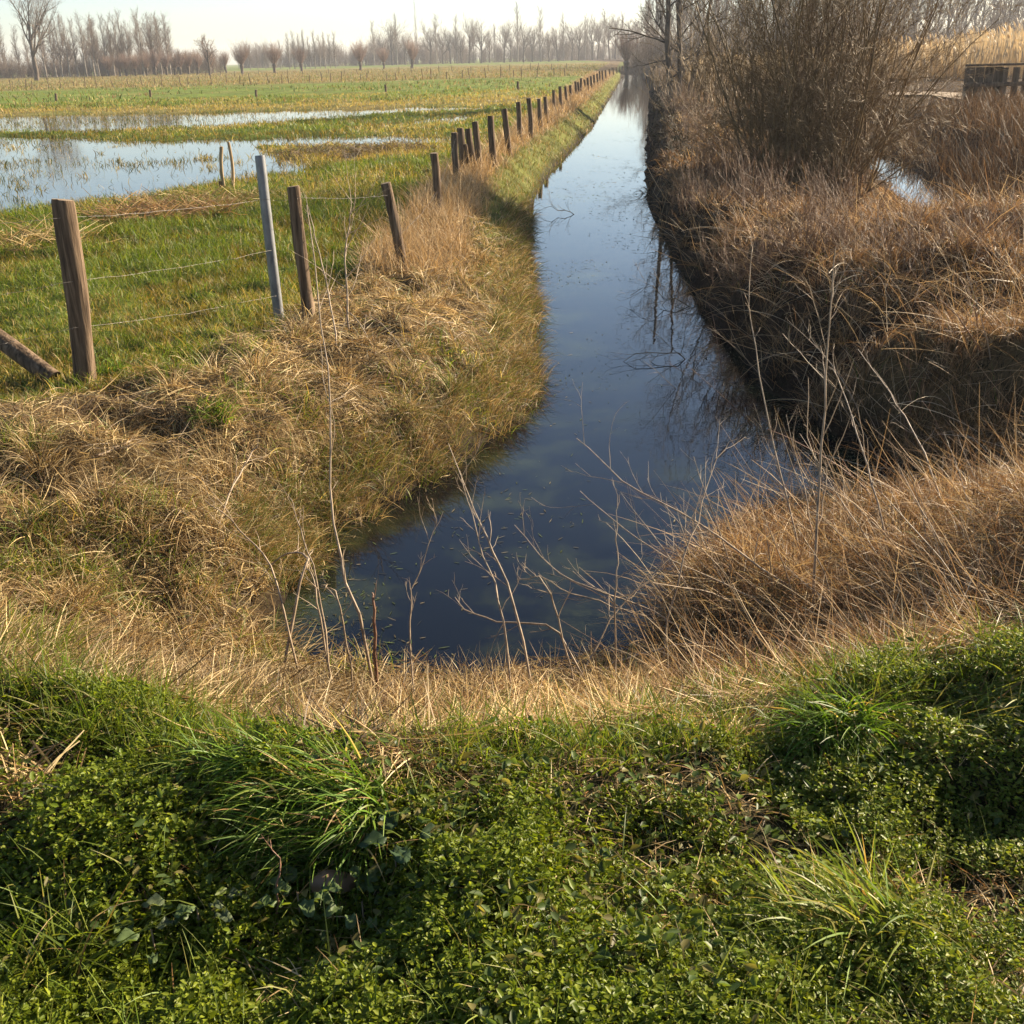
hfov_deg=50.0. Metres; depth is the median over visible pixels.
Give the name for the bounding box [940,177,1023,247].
bramble bush
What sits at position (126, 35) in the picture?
poplar tree
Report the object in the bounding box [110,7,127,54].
poplar tree
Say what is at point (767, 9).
poplar tree
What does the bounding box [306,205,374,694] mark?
dry shoot
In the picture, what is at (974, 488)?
dry shoot
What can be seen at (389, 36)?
bare tree
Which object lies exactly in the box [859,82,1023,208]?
sedge
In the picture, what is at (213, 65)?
bare shrub
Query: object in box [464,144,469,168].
fence prop
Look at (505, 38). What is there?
bare tree
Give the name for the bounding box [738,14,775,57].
bare shrub
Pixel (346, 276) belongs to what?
sapling
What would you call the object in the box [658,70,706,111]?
bramble bush
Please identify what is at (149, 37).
bare tree
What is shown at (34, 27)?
bare tree
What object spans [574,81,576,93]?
fence post
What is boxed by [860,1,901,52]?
bare shrub
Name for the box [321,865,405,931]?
nettle plant
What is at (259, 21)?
sky
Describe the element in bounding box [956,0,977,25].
poplar tree
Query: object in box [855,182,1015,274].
bramble bush
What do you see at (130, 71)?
bare shrub
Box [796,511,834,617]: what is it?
dry shoot
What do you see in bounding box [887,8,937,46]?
bare shrub
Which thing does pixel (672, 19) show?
poplar tree
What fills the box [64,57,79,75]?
bare shrub
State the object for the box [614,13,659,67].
bare shrub
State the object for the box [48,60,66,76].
bare shrub
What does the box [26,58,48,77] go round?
bare shrub
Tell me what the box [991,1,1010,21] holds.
poplar tree
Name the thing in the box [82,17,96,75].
poplar tree
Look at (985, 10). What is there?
poplar tree
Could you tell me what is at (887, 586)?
dry shoot
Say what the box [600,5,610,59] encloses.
poplar tree
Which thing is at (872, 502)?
dry shoot
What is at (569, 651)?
dry shoot
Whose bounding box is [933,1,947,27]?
poplar tree
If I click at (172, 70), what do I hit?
bare shrub
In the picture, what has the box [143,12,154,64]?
poplar tree
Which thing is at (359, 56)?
pollard willow
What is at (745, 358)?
dry shoot
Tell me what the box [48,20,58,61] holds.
poplar tree
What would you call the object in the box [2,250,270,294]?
barbed wire
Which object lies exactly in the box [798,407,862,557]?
dry shoot
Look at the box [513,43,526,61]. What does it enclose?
bare shrub
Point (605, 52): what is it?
bare shrub
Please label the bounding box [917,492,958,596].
dry shoot
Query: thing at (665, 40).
alder tree
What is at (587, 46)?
bare shrub
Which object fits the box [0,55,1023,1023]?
ground
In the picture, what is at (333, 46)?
poplar tree
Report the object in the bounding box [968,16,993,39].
bare shrub
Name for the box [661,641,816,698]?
grass tuft
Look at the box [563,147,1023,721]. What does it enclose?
dry stalks
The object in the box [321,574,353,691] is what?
dry shoot
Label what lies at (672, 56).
bare shrub
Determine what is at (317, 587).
dry shoot
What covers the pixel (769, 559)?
dry shoot
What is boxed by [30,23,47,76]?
poplar tree
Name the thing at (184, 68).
bare shrub
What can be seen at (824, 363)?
dry shoot
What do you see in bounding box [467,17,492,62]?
bare tree
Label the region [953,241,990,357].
dry shoot
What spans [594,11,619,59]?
bare tree
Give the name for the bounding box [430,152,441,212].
fence post
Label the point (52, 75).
bare shrub
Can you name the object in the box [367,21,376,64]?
poplar tree
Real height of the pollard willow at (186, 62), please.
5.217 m
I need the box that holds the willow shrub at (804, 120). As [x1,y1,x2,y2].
[622,0,1023,202]
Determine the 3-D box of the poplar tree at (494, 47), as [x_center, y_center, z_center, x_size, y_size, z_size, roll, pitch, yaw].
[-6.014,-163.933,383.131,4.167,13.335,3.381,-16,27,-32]
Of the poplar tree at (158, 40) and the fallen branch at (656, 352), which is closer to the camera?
the fallen branch at (656, 352)
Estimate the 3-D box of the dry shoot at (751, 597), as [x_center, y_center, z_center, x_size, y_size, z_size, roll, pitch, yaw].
[0.705,0.159,5.096,1.233,0.530,0.232,8,24,22]
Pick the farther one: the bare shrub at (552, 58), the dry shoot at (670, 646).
the bare shrub at (552, 58)
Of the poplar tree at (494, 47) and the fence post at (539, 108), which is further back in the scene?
the poplar tree at (494, 47)
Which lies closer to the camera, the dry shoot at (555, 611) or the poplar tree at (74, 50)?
the dry shoot at (555, 611)
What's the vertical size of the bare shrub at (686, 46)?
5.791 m
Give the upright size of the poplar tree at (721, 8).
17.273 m
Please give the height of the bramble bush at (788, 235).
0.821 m
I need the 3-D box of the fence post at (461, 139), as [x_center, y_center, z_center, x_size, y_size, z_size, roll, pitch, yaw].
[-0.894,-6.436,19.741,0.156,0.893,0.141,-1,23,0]
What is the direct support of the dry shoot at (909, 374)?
on the ground at (282, 89)
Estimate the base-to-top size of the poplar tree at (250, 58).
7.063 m
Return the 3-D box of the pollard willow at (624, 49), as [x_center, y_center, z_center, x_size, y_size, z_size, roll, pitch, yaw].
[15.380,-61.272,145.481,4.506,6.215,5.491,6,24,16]
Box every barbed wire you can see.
[0,195,387,223]
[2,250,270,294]
[4,296,273,343]
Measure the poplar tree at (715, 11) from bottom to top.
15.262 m
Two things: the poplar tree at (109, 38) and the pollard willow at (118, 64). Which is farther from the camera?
the poplar tree at (109, 38)
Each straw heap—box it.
[0,212,132,254]
[0,728,125,824]
[76,180,258,223]
[110,174,309,210]
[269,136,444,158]
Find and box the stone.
[310,869,356,892]
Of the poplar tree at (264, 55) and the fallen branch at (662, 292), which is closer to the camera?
the fallen branch at (662, 292)
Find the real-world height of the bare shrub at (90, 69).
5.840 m
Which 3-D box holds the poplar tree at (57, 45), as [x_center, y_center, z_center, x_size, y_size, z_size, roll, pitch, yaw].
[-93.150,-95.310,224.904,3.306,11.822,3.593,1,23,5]
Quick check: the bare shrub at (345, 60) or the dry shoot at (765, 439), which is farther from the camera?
the bare shrub at (345, 60)
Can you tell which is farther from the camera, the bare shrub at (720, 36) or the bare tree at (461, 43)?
the bare tree at (461, 43)
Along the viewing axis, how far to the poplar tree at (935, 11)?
167.27 m
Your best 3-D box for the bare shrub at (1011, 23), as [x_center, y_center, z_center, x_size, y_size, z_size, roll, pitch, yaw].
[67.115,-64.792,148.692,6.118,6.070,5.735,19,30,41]
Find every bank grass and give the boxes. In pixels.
[0,322,540,680]
[643,68,1023,519]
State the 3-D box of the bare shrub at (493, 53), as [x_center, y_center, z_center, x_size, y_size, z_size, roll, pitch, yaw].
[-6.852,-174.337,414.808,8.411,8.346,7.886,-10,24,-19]
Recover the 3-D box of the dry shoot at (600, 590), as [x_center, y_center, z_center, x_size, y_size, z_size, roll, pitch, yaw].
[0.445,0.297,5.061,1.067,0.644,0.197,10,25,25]
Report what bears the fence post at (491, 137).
on the ground at (282, 89)
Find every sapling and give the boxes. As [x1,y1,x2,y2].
[285,138,390,328]
[288,175,339,345]
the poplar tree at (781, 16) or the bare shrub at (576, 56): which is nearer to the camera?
the poplar tree at (781, 16)
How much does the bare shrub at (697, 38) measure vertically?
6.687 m
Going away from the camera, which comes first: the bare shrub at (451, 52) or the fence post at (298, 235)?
the fence post at (298, 235)
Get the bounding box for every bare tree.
[7,0,65,80]
[108,21,137,74]
[131,12,170,73]
[193,35,217,74]
[370,29,389,64]
[380,19,407,64]
[399,29,413,64]
[419,17,441,63]
[434,25,452,63]
[440,27,458,63]
[449,30,467,63]
[458,13,481,62]
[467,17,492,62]
[479,30,493,62]
[489,18,513,62]
[500,23,517,61]
[513,19,532,61]
[521,25,540,61]
[537,30,554,61]
[549,20,565,60]
[563,20,582,60]
[565,20,588,60]
[583,15,602,59]
[589,9,612,59]
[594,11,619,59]
[600,15,629,58]
[619,19,639,43]
[623,16,644,55]
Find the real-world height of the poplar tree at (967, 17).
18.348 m
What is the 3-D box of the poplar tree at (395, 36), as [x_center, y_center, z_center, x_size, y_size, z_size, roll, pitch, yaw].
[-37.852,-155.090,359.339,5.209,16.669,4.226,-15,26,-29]
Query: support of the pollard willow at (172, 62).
on the ground at (282, 89)
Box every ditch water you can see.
[259,74,894,694]
[841,137,960,208]
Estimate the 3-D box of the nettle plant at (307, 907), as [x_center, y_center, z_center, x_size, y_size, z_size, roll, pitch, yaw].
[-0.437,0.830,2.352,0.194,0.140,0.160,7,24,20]
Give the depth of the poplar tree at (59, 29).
268.76 m
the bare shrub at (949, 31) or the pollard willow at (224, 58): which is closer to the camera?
the bare shrub at (949, 31)
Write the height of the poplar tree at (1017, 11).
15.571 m
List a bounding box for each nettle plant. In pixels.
[109,903,196,966]
[141,887,246,930]
[250,865,342,919]
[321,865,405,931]
[357,807,449,868]
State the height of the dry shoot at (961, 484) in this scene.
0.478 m
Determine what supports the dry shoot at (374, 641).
on the ground at (282, 89)
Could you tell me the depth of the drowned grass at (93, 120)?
31.91 m
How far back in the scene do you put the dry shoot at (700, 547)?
5.06 m
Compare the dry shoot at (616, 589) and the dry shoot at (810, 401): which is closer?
the dry shoot at (616, 589)
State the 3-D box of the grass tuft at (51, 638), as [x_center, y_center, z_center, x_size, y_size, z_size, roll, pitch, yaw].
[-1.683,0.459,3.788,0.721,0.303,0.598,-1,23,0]
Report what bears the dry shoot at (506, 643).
on the ground at (282, 89)
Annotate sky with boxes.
[0,0,1023,69]
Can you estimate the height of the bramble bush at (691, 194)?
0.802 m
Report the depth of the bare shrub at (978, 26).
156.82 m
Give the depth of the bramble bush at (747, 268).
10.49 m
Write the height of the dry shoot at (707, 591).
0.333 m
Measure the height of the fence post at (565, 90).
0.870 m
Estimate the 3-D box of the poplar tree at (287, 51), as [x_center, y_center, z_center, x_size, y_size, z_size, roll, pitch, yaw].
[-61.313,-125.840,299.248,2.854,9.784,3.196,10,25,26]
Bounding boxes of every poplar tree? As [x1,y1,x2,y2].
[0,25,6,58]
[9,23,22,74]
[20,27,30,75]
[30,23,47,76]
[44,18,57,76]
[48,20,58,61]
[50,17,64,76]
[55,13,66,58]
[56,15,77,76]
[63,26,72,63]
[65,16,78,76]
[71,8,92,76]
[77,29,87,60]
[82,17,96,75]
[84,13,101,76]
[87,15,99,75]
[95,13,108,75]
[102,15,116,75]
[107,13,123,75]
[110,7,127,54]
[122,20,131,72]
[129,6,149,75]
[129,11,146,52]
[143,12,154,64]
[150,9,162,74]
[153,18,165,58]
[157,11,173,74]
[166,26,173,58]
[247,46,254,69]
[254,43,259,69]
[261,44,266,68]
[283,33,291,68]
[288,31,298,68]
[295,33,300,68]
[300,30,307,68]
[306,36,310,68]
[310,31,318,68]
[316,35,321,67]
[320,31,327,67]
[326,35,331,67]
[328,30,336,67]
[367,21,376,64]
[391,13,403,64]
[413,2,417,64]
[431,13,439,63]
[451,16,459,63]
[468,20,477,62]
[490,25,500,62]
[512,2,522,61]
[535,6,545,61]
[557,13,566,60]
[582,13,589,60]
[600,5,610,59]
[617,10,625,58]
[634,0,654,39]
[637,0,665,65]
[653,0,664,33]
[658,0,676,32]
[671,2,698,34]
[683,0,697,42]
[686,0,708,25]
[710,0,724,24]
[713,0,738,30]
[729,3,746,26]
[761,0,772,30]
[765,0,798,45]
[858,1,878,17]
[877,0,898,18]
[896,0,913,18]
[907,0,925,27]
[912,0,935,26]
[925,0,956,28]
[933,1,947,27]
[941,0,962,37]
[953,0,968,28]
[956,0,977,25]
[963,0,979,28]
[969,0,989,29]
[972,0,999,28]
[983,0,1004,23]
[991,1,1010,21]
[999,0,1023,26]
[1006,1,1023,27]
[1016,0,1023,29]
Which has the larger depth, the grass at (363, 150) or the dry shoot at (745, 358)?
the grass at (363, 150)
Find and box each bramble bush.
[647,106,756,177]
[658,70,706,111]
[663,79,723,138]
[665,154,749,214]
[696,135,774,187]
[698,121,813,216]
[698,217,804,287]
[707,173,872,261]
[780,148,924,219]
[803,180,921,262]
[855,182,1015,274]
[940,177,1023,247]
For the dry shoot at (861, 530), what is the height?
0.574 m
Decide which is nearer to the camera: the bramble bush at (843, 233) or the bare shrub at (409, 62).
the bramble bush at (843, 233)
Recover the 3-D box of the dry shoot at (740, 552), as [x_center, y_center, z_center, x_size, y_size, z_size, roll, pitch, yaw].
[0.856,-0.110,5.165,1.360,0.875,0.280,10,25,26]
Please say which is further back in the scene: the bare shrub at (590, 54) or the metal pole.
the bare shrub at (590, 54)
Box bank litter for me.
[0,606,1023,1023]
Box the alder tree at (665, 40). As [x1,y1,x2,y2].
[598,0,751,100]
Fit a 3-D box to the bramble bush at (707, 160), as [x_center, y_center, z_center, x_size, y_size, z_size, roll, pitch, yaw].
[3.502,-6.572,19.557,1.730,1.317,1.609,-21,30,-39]
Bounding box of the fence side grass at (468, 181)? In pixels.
[337,70,619,341]
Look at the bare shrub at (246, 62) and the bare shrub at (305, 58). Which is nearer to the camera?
the bare shrub at (246, 62)
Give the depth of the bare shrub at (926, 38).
146.96 m
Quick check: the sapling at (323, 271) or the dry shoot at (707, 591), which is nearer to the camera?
the dry shoot at (707, 591)
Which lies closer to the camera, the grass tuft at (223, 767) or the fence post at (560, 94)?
the grass tuft at (223, 767)
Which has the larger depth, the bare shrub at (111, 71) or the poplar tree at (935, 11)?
the bare shrub at (111, 71)
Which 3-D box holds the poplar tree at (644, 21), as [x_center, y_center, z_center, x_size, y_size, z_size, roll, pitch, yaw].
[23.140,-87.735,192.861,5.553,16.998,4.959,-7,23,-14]
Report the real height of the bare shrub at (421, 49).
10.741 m
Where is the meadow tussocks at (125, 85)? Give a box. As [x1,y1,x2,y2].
[0,62,607,112]
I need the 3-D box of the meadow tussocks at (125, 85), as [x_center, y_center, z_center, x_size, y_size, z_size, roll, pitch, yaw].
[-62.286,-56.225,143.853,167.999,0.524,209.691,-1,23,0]
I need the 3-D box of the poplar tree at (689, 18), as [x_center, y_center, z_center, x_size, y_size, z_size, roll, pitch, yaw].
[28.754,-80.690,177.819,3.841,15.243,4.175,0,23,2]
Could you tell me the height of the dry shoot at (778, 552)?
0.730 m
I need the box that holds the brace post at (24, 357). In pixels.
[0,328,60,382]
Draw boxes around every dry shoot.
[92,438,143,457]
[192,473,300,676]
[215,432,266,540]
[232,530,312,661]
[259,836,280,925]
[273,479,332,685]
[279,548,328,672]
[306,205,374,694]
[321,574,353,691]
[335,309,375,353]
[354,303,429,390]
[372,581,378,693]
[404,497,442,693]
[430,414,533,690]
[437,575,587,686]
[459,451,525,688]
[516,501,714,646]
[516,552,574,689]
[534,486,781,612]
[534,573,687,640]
[564,382,810,601]
[569,641,756,673]
[572,481,742,687]
[612,482,665,679]
[617,477,706,629]
[644,353,675,388]
[646,566,751,612]
[661,415,748,669]
[662,507,736,591]
[680,448,736,585]
[684,360,755,425]
[693,328,772,390]
[695,299,721,371]
[735,393,786,500]
[741,479,800,618]
[745,238,799,550]
[763,518,778,601]
[764,416,872,495]
[768,498,827,541]
[776,405,822,571]
[780,564,841,618]
[783,172,879,621]
[785,313,858,410]
[792,367,830,430]
[794,431,886,567]
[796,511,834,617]
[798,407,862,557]
[803,422,847,491]
[806,346,888,562]
[808,507,900,607]
[824,353,880,437]
[833,479,899,553]
[844,340,941,502]
[855,448,893,551]
[864,472,979,618]
[880,464,963,585]
[880,542,903,598]
[893,346,916,412]
[897,395,912,480]
[904,258,982,352]
[908,475,931,556]
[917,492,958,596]
[920,391,955,475]
[924,573,963,611]
[930,433,990,543]
[952,431,975,482]
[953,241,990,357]
[957,278,977,335]
[957,500,1001,609]
[967,461,993,500]
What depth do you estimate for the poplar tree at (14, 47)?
264.76 m
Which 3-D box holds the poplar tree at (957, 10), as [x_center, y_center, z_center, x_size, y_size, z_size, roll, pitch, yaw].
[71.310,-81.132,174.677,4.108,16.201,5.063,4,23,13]
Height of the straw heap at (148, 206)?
0.502 m
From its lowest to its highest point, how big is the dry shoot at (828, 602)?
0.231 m
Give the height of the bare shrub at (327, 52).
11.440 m
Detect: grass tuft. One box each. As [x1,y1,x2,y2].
[0,590,127,663]
[0,860,182,1015]
[95,352,137,379]
[134,699,384,814]
[177,706,389,929]
[180,389,248,428]
[540,691,659,731]
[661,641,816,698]
[702,799,964,1011]
[744,659,933,771]
[870,645,1023,751]
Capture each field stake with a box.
[219,146,224,187]
[227,142,234,185]
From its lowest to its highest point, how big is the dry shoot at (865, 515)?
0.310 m
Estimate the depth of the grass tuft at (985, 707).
2.95 m
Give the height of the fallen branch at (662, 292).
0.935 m
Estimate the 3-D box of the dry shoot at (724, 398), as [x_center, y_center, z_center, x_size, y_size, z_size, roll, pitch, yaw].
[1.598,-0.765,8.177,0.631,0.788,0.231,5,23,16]
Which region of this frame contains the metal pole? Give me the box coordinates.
[255,155,283,322]
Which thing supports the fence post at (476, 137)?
on the ground at (282, 89)
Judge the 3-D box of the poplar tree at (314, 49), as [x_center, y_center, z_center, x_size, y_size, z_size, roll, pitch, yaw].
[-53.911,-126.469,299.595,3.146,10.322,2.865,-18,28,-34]
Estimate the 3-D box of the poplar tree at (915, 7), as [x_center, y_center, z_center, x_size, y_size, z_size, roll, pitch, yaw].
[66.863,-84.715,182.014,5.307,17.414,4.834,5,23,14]
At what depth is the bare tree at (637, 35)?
389.77 m
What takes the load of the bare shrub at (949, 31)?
on the ground at (282, 89)
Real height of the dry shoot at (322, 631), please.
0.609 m
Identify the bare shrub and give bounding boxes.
[0,49,23,77]
[0,51,13,77]
[11,56,28,77]
[15,57,32,77]
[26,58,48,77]
[31,56,51,76]
[38,55,51,76]
[42,55,63,76]
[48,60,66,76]
[50,52,77,76]
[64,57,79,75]
[69,53,87,75]
[73,54,92,75]
[81,50,101,75]
[87,46,108,75]
[97,51,118,75]
[108,52,126,74]
[109,60,118,74]
[127,44,150,74]
[127,55,141,74]
[149,61,161,74]
[167,56,177,73]
[181,51,191,73]
[182,46,204,73]
[190,50,209,72]
[199,52,220,72]
[202,53,219,72]
[213,51,229,72]
[227,38,255,68]
[234,41,258,67]
[251,44,269,67]
[252,42,271,67]
[266,50,281,67]
[269,47,285,67]
[281,51,293,66]
[283,37,307,66]
[291,43,310,66]
[301,46,317,66]
[310,37,338,66]
[318,39,337,65]
[325,44,341,65]
[327,39,348,65]
[339,48,350,65]
[346,50,357,65]
[347,36,374,65]
[361,43,376,64]
[366,35,380,64]
[373,38,395,64]
[383,30,407,64]
[385,38,407,64]
[402,34,426,63]
[411,38,434,63]
[424,48,441,63]
[432,37,448,62]
[438,46,453,62]
[441,40,458,62]
[451,34,468,62]
[467,46,479,62]
[477,45,488,62]
[486,43,499,61]
[488,39,510,61]
[505,42,519,61]
[508,38,523,60]
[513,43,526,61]
[520,36,538,60]
[525,41,538,61]
[537,37,552,60]
[549,47,558,60]
[550,31,570,60]
[570,38,581,59]
[575,37,592,56]
[577,39,591,59]
[587,44,600,59]
[595,42,607,58]
[597,43,610,58]
[609,39,621,58]
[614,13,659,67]
[620,36,655,74]
[638,27,664,67]
[643,52,694,90]
[648,15,676,66]
[651,25,689,67]
[657,1,781,107]
[682,32,690,58]
[683,17,718,56]
[688,17,730,62]
[694,15,735,58]
[722,11,752,54]
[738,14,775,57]
[807,17,921,115]
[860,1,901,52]
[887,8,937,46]
[890,12,920,45]
[905,25,951,46]
[914,20,944,43]
[929,15,960,37]
[933,12,971,37]
[934,19,968,43]
[958,17,983,39]
[966,7,1008,32]
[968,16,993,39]
[977,0,1023,38]
[991,15,1023,34]
[1006,9,1023,31]
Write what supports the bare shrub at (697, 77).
on the ground at (282, 89)
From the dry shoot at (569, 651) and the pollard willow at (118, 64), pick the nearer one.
the dry shoot at (569, 651)
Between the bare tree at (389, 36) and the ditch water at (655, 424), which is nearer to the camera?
the ditch water at (655, 424)
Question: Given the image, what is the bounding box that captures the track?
[886,91,1009,98]
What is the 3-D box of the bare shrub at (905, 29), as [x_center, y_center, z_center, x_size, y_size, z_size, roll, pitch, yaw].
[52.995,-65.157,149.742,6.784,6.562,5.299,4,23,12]
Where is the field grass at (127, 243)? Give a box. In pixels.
[0,86,563,404]
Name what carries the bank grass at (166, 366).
on the ground at (282, 89)
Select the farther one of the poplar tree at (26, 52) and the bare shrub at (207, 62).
the poplar tree at (26, 52)
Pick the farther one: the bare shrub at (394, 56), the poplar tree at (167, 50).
the bare shrub at (394, 56)
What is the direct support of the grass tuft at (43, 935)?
on the ground at (282, 89)
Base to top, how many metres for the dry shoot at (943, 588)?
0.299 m
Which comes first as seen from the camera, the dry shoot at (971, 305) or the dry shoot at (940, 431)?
the dry shoot at (940, 431)
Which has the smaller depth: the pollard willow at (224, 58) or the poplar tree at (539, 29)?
the pollard willow at (224, 58)
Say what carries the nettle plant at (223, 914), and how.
on the ground at (282, 89)
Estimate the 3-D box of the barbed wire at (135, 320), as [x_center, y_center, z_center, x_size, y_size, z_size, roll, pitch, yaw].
[-2.654,-1.315,7.643,0.314,0.208,3.091,13,27,31]
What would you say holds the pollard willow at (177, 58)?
on the ground at (282, 89)
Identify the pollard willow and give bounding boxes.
[100,54,114,75]
[108,55,124,75]
[118,53,132,75]
[126,52,142,75]
[137,49,149,74]
[145,47,161,74]
[154,46,173,74]
[164,51,180,74]
[170,44,187,74]
[179,49,192,73]
[183,50,203,73]
[202,50,216,73]
[215,51,231,72]
[229,41,250,73]
[261,40,285,72]
[288,44,308,70]
[350,41,367,70]
[376,46,390,68]
[401,35,420,68]
[613,28,643,73]
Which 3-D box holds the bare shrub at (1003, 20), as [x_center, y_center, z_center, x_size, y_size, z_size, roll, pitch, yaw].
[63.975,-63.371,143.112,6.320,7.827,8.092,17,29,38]
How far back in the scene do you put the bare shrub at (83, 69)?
239.26 m
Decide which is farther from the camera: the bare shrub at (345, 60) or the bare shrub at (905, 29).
the bare shrub at (345, 60)
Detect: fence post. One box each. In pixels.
[51,199,96,387]
[287,185,315,320]
[381,182,408,274]
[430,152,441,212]
[451,132,459,181]
[457,128,466,167]
[465,128,476,170]
[472,121,481,164]
[487,116,497,165]
[501,108,511,155]
[516,101,521,139]
[526,98,532,137]
[537,98,542,128]
[543,97,548,122]
[552,90,555,109]
[558,86,562,109]
[564,86,567,100]
[569,85,571,96]
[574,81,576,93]
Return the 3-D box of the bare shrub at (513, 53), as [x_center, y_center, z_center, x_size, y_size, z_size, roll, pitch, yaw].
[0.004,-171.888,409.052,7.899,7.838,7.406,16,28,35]
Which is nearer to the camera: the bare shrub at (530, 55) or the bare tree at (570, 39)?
the bare tree at (570, 39)
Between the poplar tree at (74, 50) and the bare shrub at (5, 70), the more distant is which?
the bare shrub at (5, 70)
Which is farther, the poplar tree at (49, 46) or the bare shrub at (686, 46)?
the poplar tree at (49, 46)
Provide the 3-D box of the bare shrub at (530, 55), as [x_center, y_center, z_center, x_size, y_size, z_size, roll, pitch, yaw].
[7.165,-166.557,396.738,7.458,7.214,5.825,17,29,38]
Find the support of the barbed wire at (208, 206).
attached to the fence post at (69, 247)
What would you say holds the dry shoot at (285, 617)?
on the ground at (282, 89)
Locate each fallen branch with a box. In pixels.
[533,191,572,214]
[602,319,706,362]
[617,257,692,306]
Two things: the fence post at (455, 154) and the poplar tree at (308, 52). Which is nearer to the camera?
the fence post at (455, 154)
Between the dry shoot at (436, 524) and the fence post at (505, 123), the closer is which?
the dry shoot at (436, 524)
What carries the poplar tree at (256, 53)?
on the ground at (282, 89)
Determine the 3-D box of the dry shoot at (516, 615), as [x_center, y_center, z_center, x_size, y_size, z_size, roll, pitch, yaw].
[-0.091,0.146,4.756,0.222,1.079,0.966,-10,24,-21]
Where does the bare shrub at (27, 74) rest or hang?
on the ground at (282, 89)
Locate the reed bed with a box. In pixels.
[683,18,1023,89]
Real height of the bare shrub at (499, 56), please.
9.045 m
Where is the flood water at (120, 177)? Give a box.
[0,102,500,267]
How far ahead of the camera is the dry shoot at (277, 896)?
2.33 m
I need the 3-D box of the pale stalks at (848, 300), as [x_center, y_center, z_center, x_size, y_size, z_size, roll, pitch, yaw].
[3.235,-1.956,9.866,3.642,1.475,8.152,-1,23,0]
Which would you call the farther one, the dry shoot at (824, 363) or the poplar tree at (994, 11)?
the poplar tree at (994, 11)
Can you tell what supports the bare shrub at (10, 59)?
on the ground at (282, 89)
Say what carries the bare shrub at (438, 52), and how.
on the ground at (282, 89)
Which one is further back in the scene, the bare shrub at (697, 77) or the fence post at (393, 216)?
the bare shrub at (697, 77)
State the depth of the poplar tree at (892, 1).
165.28 m
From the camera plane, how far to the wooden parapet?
33.38 m
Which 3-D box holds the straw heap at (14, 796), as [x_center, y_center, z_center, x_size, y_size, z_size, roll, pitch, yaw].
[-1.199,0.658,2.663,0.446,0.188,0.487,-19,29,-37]
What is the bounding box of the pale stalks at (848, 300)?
[671,200,1023,485]
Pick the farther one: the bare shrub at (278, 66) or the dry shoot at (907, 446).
the bare shrub at (278, 66)
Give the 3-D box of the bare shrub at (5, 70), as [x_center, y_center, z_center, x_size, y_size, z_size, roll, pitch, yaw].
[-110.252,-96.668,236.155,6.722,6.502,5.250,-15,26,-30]
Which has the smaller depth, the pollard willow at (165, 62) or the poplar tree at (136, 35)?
the pollard willow at (165, 62)
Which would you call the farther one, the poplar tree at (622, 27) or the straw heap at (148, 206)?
the poplar tree at (622, 27)
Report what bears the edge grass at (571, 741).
on the ground at (282, 89)
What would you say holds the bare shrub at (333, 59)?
on the ground at (282, 89)
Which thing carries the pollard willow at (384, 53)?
on the ground at (282, 89)
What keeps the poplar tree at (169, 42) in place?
on the ground at (282, 89)
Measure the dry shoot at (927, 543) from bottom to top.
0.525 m
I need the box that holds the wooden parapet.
[962,63,1023,102]
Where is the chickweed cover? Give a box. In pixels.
[0,619,1023,1023]
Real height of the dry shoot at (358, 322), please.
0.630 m
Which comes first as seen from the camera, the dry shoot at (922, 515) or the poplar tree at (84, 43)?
the dry shoot at (922, 515)
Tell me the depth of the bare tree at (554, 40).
366.47 m
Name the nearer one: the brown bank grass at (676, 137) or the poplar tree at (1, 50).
the brown bank grass at (676, 137)
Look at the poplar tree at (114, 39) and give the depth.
227.75 m
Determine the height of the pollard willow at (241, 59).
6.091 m
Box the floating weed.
[288,101,875,677]
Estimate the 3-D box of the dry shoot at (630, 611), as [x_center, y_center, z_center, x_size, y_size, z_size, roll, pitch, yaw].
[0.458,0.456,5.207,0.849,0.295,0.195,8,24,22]
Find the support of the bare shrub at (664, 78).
on the ground at (282, 89)
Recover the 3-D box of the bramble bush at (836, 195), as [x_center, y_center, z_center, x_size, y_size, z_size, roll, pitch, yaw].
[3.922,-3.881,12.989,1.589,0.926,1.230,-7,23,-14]
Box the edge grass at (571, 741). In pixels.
[0,559,1023,789]
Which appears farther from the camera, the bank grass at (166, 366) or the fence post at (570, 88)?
the fence post at (570, 88)
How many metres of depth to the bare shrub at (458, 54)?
396.66 m
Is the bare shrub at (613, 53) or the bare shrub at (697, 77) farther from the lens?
the bare shrub at (613, 53)
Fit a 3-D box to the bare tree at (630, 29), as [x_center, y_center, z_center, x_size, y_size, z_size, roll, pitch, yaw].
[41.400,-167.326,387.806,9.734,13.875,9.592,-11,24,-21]
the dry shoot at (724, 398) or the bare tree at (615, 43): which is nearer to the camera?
the dry shoot at (724, 398)
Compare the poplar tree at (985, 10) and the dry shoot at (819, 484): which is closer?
the dry shoot at (819, 484)
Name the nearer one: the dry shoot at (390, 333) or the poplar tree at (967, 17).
the dry shoot at (390, 333)
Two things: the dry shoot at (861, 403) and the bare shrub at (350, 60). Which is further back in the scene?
the bare shrub at (350, 60)
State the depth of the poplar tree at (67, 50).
223.29 m
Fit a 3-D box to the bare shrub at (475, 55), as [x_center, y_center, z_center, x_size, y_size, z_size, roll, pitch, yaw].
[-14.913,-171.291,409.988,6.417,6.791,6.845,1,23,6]
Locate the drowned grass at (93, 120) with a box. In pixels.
[0,105,480,264]
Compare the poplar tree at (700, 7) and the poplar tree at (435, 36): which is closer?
the poplar tree at (700, 7)

